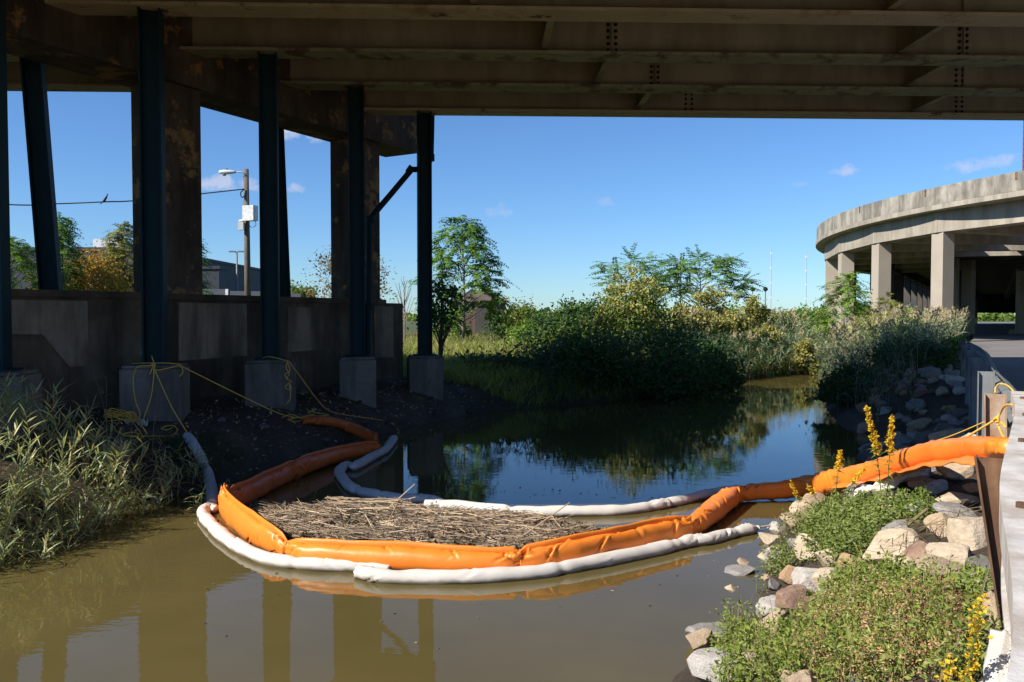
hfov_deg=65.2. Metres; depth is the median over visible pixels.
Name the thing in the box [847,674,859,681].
boulder
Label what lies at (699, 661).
boulder
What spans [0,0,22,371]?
steel column
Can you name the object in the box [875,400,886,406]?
boulder
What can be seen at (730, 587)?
boulder
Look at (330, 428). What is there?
bank gravel
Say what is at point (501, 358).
shrub
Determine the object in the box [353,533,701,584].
sorbent boom
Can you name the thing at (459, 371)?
tall grass
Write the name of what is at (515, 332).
shrub
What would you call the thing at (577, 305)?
shrub
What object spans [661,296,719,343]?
shrub
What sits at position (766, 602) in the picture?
boulder
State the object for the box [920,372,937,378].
boulder
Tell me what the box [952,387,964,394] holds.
boulder
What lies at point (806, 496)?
boulder
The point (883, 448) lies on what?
boulder
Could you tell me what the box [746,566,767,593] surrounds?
water weed
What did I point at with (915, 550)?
boulder
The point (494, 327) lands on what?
shrub
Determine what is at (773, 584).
boulder
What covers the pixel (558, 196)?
sky
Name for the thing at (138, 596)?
creek water
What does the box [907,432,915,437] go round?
boulder
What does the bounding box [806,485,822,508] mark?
goldenrod
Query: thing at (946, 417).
boulder
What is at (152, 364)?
rope
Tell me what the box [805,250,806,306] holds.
radio mast
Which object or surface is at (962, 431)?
rope
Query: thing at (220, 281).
dark shed
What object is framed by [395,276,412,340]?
bare sapling
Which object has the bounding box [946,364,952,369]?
boulder
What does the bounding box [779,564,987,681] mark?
dry weed cover
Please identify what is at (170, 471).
reed clump
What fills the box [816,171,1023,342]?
curved ramp
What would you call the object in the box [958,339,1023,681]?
guardrail
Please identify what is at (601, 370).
shaded reed bed
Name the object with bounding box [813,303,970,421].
reed bed
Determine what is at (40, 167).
leaning post
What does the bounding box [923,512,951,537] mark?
boulder
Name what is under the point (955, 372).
boulder
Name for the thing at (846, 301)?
sumac tree
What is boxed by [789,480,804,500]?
goldenrod
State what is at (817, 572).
boulder
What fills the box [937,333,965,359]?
shrub
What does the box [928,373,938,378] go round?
boulder
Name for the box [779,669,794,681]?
boulder
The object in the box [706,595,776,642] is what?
vine
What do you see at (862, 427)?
boulder
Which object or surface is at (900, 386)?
boulder
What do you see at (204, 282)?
leafy tree
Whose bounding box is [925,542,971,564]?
boulder
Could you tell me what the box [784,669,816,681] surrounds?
boulder
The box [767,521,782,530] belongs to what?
boulder
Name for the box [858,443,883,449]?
boulder
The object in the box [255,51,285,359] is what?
steel column
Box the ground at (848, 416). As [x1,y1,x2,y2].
[0,320,1014,681]
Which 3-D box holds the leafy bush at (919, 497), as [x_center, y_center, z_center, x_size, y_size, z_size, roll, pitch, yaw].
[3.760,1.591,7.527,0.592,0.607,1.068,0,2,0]
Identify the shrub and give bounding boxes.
[432,314,474,339]
[443,342,543,370]
[478,306,513,336]
[489,304,676,381]
[493,323,532,347]
[494,294,542,340]
[505,311,555,343]
[516,291,588,345]
[523,314,608,353]
[551,300,611,337]
[567,293,620,348]
[579,263,682,350]
[589,292,747,405]
[627,275,684,330]
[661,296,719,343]
[677,330,753,391]
[686,283,748,345]
[713,296,744,317]
[720,302,761,351]
[737,292,783,349]
[765,305,814,335]
[786,338,819,374]
[789,301,844,341]
[799,357,888,406]
[859,334,960,371]
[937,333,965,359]
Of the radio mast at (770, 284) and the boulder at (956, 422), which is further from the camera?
the radio mast at (770, 284)
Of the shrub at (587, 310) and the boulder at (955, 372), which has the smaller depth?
the boulder at (955, 372)
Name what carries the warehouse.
on the ground at (848, 416)
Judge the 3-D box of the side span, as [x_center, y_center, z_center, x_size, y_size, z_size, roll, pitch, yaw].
[-27.770,-6.689,12.828,43.462,1.868,14.000,0,2,-2]
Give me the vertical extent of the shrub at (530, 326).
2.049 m
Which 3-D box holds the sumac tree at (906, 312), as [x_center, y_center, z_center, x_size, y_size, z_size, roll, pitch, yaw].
[14.724,-0.299,30.043,1.486,1.914,1.772,0,2,0]
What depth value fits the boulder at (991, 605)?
3.87 m
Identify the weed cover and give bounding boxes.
[700,549,1003,681]
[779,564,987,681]
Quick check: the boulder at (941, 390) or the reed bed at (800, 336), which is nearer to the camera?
the boulder at (941, 390)
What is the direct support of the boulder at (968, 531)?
on the ground at (848, 416)
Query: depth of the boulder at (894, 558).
5.91 m
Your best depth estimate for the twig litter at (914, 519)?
6.49 m
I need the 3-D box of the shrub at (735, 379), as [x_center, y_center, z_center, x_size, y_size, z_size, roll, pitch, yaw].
[6.905,0.840,28.541,3.314,2.545,3.098,1,2,22]
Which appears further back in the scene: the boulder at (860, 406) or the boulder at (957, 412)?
the boulder at (860, 406)
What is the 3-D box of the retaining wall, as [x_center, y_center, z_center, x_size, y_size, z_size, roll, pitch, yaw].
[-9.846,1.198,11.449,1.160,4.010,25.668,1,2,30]
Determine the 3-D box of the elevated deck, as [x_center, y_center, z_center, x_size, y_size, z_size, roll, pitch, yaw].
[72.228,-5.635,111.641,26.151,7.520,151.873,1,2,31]
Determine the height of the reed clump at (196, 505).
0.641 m
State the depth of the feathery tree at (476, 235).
40.62 m
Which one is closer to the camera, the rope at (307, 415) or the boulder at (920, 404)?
the rope at (307, 415)
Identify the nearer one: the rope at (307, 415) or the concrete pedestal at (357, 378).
the rope at (307, 415)
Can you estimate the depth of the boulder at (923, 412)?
17.29 m
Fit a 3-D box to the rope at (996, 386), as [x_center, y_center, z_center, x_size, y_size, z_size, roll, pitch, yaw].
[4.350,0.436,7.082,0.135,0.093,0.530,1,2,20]
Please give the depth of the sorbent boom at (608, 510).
10.49 m
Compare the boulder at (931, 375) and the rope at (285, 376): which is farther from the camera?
the boulder at (931, 375)
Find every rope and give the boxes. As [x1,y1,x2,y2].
[39,425,177,439]
[103,408,137,422]
[131,356,182,426]
[153,367,186,431]
[180,365,303,418]
[263,356,291,406]
[281,408,328,423]
[288,361,398,433]
[938,422,983,439]
[967,419,996,435]
[993,404,1012,436]
[994,383,1013,392]
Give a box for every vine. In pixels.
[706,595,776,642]
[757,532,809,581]
[770,499,807,537]
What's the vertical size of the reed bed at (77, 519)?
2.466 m
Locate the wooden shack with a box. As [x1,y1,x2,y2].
[448,290,508,335]
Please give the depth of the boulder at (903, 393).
18.73 m
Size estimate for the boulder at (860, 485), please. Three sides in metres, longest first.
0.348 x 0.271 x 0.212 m
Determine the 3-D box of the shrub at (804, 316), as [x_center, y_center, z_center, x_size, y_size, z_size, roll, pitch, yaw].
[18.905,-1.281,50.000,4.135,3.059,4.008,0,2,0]
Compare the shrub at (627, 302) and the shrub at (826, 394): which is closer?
the shrub at (826, 394)
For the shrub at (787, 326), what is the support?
on the ground at (848, 416)
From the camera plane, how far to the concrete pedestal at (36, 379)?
11.67 m
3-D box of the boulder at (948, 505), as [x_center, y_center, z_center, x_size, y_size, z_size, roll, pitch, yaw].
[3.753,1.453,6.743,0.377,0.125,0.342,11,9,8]
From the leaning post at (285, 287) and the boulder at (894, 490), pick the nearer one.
the boulder at (894, 490)
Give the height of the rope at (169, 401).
1.022 m
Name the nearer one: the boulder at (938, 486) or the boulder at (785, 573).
the boulder at (785, 573)
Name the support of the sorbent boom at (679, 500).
on the creek water
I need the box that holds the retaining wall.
[11,289,402,411]
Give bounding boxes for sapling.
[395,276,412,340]
[407,271,481,357]
[663,257,691,303]
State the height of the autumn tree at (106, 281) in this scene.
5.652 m
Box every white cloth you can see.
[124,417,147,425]
[854,468,930,494]
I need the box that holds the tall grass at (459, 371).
[403,328,809,407]
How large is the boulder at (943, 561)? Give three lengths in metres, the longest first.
0.357 x 0.304 x 0.170 m
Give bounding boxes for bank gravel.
[13,382,532,488]
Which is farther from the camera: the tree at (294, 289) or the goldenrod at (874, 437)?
the tree at (294, 289)
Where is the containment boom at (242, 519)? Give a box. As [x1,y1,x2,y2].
[218,415,1008,569]
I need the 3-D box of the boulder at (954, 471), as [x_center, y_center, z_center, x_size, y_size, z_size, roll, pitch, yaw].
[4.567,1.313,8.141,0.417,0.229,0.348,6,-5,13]
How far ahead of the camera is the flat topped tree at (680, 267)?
42.36 m
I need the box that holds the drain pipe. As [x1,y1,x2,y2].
[365,116,434,354]
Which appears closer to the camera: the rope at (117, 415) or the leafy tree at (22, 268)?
the rope at (117, 415)
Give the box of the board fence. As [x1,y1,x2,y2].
[203,289,301,296]
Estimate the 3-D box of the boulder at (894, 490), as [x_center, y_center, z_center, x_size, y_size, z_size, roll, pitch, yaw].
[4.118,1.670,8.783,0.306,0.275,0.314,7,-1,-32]
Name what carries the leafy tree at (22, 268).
on the ground at (848, 416)
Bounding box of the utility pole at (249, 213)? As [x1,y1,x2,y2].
[219,168,257,295]
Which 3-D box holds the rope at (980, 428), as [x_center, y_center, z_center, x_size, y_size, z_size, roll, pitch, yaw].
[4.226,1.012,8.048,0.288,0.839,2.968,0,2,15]
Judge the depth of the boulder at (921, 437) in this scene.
12.11 m
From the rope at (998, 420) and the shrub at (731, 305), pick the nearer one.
the rope at (998, 420)
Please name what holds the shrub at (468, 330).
on the ground at (848, 416)
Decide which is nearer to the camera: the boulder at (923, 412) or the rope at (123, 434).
the rope at (123, 434)
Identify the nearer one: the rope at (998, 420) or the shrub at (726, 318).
the rope at (998, 420)
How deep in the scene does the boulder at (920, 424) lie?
16.14 m
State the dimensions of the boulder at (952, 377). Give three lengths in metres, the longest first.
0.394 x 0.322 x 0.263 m
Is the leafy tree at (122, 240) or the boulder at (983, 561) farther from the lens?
the leafy tree at (122, 240)
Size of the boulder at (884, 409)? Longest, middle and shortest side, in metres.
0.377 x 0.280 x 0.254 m
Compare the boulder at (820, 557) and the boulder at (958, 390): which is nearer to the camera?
the boulder at (820, 557)
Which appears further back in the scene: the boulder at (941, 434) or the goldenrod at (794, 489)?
the boulder at (941, 434)
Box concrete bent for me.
[6,0,416,298]
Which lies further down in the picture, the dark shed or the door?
the door
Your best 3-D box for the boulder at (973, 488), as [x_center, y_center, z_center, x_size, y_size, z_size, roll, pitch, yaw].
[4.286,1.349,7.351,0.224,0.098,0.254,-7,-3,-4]
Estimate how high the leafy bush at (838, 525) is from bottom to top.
0.871 m
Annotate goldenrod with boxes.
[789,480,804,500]
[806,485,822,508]
[826,450,844,500]
[842,467,866,500]
[863,405,888,501]
[877,414,898,498]
[934,654,956,681]
[945,593,993,681]
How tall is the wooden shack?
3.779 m
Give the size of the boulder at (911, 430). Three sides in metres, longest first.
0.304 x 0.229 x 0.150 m
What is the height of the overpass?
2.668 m
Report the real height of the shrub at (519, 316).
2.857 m
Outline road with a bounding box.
[970,322,1023,390]
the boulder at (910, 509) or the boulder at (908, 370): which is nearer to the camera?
the boulder at (910, 509)
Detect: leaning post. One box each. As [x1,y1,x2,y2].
[19,57,62,289]
[278,128,290,296]
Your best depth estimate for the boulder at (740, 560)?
8.45 m
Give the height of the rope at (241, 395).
1.236 m
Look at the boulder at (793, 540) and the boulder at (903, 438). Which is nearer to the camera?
the boulder at (793, 540)
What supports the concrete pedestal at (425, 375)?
on the ground at (848, 416)
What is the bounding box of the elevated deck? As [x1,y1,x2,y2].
[890,256,1023,333]
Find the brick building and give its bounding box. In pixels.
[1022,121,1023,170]
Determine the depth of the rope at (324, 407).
16.45 m
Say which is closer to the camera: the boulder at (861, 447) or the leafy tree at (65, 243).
the boulder at (861, 447)
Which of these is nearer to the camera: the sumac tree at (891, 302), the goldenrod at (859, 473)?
the goldenrod at (859, 473)
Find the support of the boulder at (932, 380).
on the ground at (848, 416)
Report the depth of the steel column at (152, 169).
14.02 m
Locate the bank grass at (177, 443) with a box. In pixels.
[130,378,528,487]
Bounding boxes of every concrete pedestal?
[0,369,41,437]
[119,363,189,421]
[244,358,295,410]
[339,356,375,407]
[407,355,443,400]
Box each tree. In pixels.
[10,236,37,288]
[16,243,133,291]
[30,212,92,290]
[96,221,133,291]
[202,239,216,294]
[290,279,318,297]
[296,245,403,301]
[403,215,521,339]
[583,244,680,294]
[648,244,766,311]
[808,271,879,359]
[858,292,908,335]
[888,308,924,339]
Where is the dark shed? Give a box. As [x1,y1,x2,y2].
[202,266,227,288]
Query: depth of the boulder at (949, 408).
16.54 m
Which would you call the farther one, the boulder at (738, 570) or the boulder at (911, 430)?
the boulder at (911, 430)
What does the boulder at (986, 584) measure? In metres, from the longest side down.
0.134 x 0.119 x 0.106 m
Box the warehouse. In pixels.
[11,239,259,290]
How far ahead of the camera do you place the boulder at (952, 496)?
7.11 m
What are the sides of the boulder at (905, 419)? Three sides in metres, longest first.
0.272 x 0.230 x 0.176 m
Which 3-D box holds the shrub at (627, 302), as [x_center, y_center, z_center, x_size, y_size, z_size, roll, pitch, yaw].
[4.788,-1.201,33.018,4.475,3.945,4.344,1,2,24]
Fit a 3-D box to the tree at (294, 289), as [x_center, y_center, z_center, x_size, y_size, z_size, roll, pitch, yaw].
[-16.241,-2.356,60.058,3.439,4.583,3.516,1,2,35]
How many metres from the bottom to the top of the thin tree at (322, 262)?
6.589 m
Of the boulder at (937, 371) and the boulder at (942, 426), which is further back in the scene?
the boulder at (937, 371)
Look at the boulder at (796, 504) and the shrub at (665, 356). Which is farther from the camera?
the shrub at (665, 356)
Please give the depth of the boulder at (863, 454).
14.17 m
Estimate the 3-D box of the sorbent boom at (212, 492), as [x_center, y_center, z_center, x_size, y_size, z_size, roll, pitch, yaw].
[-4.579,1.880,11.950,0.336,0.780,2.354,-1,2,-30]
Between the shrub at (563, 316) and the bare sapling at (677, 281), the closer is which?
the shrub at (563, 316)
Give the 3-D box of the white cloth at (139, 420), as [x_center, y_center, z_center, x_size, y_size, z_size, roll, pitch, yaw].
[-6.245,1.349,13.291,0.361,0.206,0.146,0,2,0]
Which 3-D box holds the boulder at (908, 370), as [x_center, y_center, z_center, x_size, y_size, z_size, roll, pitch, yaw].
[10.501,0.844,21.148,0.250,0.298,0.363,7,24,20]
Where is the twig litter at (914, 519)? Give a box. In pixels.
[802,493,981,583]
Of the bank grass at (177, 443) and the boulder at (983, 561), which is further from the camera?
the bank grass at (177, 443)
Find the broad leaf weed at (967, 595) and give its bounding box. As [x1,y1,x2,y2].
[724,551,991,659]
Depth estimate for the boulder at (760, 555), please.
8.63 m
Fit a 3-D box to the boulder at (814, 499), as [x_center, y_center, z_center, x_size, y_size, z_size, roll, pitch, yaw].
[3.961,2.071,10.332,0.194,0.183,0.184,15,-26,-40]
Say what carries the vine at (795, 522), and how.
on the ground at (848, 416)
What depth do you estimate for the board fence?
56.67 m
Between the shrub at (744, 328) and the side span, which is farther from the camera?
the shrub at (744, 328)
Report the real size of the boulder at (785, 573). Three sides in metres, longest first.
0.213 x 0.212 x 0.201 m
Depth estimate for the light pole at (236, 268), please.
109.66 m
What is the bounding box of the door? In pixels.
[475,305,489,333]
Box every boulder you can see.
[685,622,728,639]
[686,628,712,650]
[687,647,746,681]
[724,564,754,575]
[724,584,735,590]
[737,557,748,564]
[737,651,763,671]
[755,596,781,616]
[758,532,779,543]
[758,546,776,559]
[758,609,788,636]
[761,574,769,579]
[764,548,790,567]
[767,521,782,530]
[768,578,779,589]
[775,584,813,609]
[779,565,794,584]
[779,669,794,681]
[780,512,803,527]
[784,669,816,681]
[788,538,795,549]
[789,500,809,513]
[791,567,816,591]
[793,533,820,561]
[800,504,815,513]
[803,493,811,502]
[810,494,822,504]
[811,567,843,587]
[814,548,837,565]
[837,553,861,570]
[846,484,867,496]
[847,482,869,489]
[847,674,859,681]
[856,402,869,410]
[857,422,869,432]
[857,445,878,462]
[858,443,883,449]
[862,527,919,562]
[865,651,895,671]
[867,456,878,459]
[868,394,879,403]
[871,483,897,496]
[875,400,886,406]
[876,406,891,414]
[876,445,888,456]
[881,520,908,529]
[886,434,912,444]
[888,556,913,569]
[894,413,904,420]
[894,441,901,446]
[895,383,908,394]
[896,378,916,386]
[899,390,908,397]
[901,416,912,422]
[904,368,914,376]
[904,540,926,560]
[905,500,931,516]
[906,398,926,411]
[906,418,932,431]
[906,428,916,432]
[907,372,919,377]
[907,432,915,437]
[908,476,934,488]
[912,430,933,444]
[913,386,927,396]
[914,553,962,581]
[917,367,941,375]
[917,379,926,383]
[918,409,927,414]
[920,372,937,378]
[922,479,948,494]
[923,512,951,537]
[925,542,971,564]
[927,378,938,383]
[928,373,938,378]
[928,428,965,440]
[933,502,977,517]
[935,386,948,395]
[935,492,979,505]
[936,463,975,479]
[937,423,964,430]
[941,414,956,422]
[943,405,955,411]
[945,370,959,375]
[945,375,964,382]
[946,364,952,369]
[946,380,962,387]
[946,516,986,550]
[948,419,963,424]
[949,408,968,417]
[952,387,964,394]
[961,416,968,421]
[962,483,978,493]
[965,554,991,576]
[973,577,993,592]
[975,591,999,638]
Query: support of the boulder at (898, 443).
on the ground at (848, 416)
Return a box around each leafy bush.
[790,488,905,566]
[877,473,940,524]
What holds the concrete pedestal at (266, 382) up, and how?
on the ground at (848, 416)
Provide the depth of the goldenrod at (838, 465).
9.21 m
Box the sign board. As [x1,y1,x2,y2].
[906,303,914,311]
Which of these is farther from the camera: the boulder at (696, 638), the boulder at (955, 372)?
the boulder at (955, 372)
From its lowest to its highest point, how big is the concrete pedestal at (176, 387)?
1.278 m
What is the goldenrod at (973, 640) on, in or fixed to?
on the ground at (848, 416)
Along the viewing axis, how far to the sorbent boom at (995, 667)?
2.17 m
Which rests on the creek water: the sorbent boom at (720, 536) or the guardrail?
the sorbent boom at (720, 536)
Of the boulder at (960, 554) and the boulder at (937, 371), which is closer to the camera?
the boulder at (960, 554)
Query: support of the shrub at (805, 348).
on the ground at (848, 416)
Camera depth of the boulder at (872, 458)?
13.20 m
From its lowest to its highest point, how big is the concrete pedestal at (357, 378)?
1.383 m
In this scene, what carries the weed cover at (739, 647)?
on the ground at (848, 416)
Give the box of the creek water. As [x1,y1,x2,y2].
[0,372,885,681]
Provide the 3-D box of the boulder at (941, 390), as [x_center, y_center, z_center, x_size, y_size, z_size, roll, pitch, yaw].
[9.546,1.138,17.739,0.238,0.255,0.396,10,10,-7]
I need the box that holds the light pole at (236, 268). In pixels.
[229,251,243,290]
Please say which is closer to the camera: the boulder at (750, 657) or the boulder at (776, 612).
the boulder at (750, 657)
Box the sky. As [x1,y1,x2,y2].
[7,91,1022,315]
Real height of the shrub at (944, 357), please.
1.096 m
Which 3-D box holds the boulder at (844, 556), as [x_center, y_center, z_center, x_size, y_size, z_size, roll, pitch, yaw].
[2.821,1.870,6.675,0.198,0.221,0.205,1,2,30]
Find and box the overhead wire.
[10,189,244,205]
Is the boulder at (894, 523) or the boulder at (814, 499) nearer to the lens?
the boulder at (894, 523)
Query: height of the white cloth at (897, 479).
0.508 m
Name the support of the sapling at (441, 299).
on the ground at (848, 416)
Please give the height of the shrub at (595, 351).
2.432 m
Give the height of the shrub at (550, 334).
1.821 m
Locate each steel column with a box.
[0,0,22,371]
[134,6,175,364]
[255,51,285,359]
[345,85,369,356]
[413,111,436,355]
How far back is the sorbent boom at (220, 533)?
8.39 m
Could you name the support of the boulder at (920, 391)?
on the ground at (848, 416)
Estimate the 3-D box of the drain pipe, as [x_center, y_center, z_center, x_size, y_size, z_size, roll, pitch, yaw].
[-2.857,-2.800,20.727,0.280,6.568,2.368,1,2,40]
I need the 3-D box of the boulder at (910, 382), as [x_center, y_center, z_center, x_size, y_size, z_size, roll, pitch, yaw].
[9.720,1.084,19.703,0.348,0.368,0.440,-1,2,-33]
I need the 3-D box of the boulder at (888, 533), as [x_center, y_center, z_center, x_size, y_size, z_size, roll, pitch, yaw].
[3.166,1.705,6.558,0.492,0.281,0.350,-12,16,-22]
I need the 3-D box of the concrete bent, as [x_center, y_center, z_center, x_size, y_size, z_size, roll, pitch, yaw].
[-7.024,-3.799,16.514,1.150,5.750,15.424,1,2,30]
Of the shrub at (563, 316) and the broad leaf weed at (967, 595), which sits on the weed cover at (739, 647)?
the broad leaf weed at (967, 595)
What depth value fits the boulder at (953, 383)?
17.76 m
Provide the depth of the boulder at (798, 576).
6.76 m
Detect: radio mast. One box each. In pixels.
[770,246,771,308]
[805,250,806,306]
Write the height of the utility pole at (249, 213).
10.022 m
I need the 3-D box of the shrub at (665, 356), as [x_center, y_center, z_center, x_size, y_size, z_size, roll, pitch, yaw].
[4.915,0.214,26.176,5.635,3.664,5.735,1,2,36]
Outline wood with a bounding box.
[406,301,1014,320]
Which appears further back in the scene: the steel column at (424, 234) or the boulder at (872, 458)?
the steel column at (424, 234)
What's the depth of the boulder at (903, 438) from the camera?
14.69 m
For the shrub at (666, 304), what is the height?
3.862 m
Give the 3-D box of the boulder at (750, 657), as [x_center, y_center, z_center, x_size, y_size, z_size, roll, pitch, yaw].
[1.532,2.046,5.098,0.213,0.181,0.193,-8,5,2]
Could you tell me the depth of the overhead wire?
42.21 m
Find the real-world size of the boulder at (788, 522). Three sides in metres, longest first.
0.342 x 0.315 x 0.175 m
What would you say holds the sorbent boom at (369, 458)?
on the creek water
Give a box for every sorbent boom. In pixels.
[183,432,218,504]
[197,503,390,571]
[334,461,444,503]
[349,435,397,470]
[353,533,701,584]
[424,498,671,516]
[665,485,731,506]
[693,523,784,545]
[978,629,1010,681]
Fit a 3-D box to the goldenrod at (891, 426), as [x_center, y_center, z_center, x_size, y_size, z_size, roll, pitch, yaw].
[3.766,1.228,8.002,0.209,1.002,0.202,0,2,0]
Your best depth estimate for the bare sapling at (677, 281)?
44.92 m
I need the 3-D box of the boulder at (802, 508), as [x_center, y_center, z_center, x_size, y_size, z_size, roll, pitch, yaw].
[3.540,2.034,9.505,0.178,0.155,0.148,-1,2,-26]
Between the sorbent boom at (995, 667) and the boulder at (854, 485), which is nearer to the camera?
the sorbent boom at (995, 667)
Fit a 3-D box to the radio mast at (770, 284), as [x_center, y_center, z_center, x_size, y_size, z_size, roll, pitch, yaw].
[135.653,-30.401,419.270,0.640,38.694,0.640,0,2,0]
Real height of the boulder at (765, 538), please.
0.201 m
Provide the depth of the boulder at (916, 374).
20.25 m
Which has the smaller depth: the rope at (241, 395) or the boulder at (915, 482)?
the boulder at (915, 482)
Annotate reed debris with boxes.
[247,484,608,549]
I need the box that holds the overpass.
[44,0,1023,120]
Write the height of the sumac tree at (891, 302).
2.528 m
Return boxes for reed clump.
[153,464,190,498]
[185,481,210,509]
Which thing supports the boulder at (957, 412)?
on the ground at (848, 416)
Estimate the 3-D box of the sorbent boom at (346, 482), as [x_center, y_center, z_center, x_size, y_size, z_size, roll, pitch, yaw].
[-2.183,2.183,12.200,0.841,0.176,3.367,-1,2,-34]
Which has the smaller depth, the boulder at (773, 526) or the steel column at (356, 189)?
the boulder at (773, 526)
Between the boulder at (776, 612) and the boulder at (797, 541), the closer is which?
the boulder at (776, 612)
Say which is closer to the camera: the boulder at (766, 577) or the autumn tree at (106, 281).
the boulder at (766, 577)
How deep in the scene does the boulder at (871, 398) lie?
19.78 m
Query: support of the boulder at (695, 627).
on the ground at (848, 416)
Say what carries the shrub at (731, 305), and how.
on the ground at (848, 416)
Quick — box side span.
[7,54,130,91]
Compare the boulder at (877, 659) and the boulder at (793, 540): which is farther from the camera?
the boulder at (793, 540)
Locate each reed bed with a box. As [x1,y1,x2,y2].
[0,362,211,566]
[490,324,796,406]
[610,308,851,379]
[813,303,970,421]
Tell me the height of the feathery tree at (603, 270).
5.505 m
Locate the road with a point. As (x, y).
(1000, 345)
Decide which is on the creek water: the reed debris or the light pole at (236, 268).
the reed debris
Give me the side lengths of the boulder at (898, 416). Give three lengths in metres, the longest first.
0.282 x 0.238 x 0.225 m
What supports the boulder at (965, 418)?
on the ground at (848, 416)
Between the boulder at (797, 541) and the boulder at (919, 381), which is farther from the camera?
the boulder at (919, 381)
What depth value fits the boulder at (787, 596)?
6.06 m
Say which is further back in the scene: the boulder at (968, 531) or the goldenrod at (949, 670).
the boulder at (968, 531)
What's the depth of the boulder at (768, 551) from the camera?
8.17 m
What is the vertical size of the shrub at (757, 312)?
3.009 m

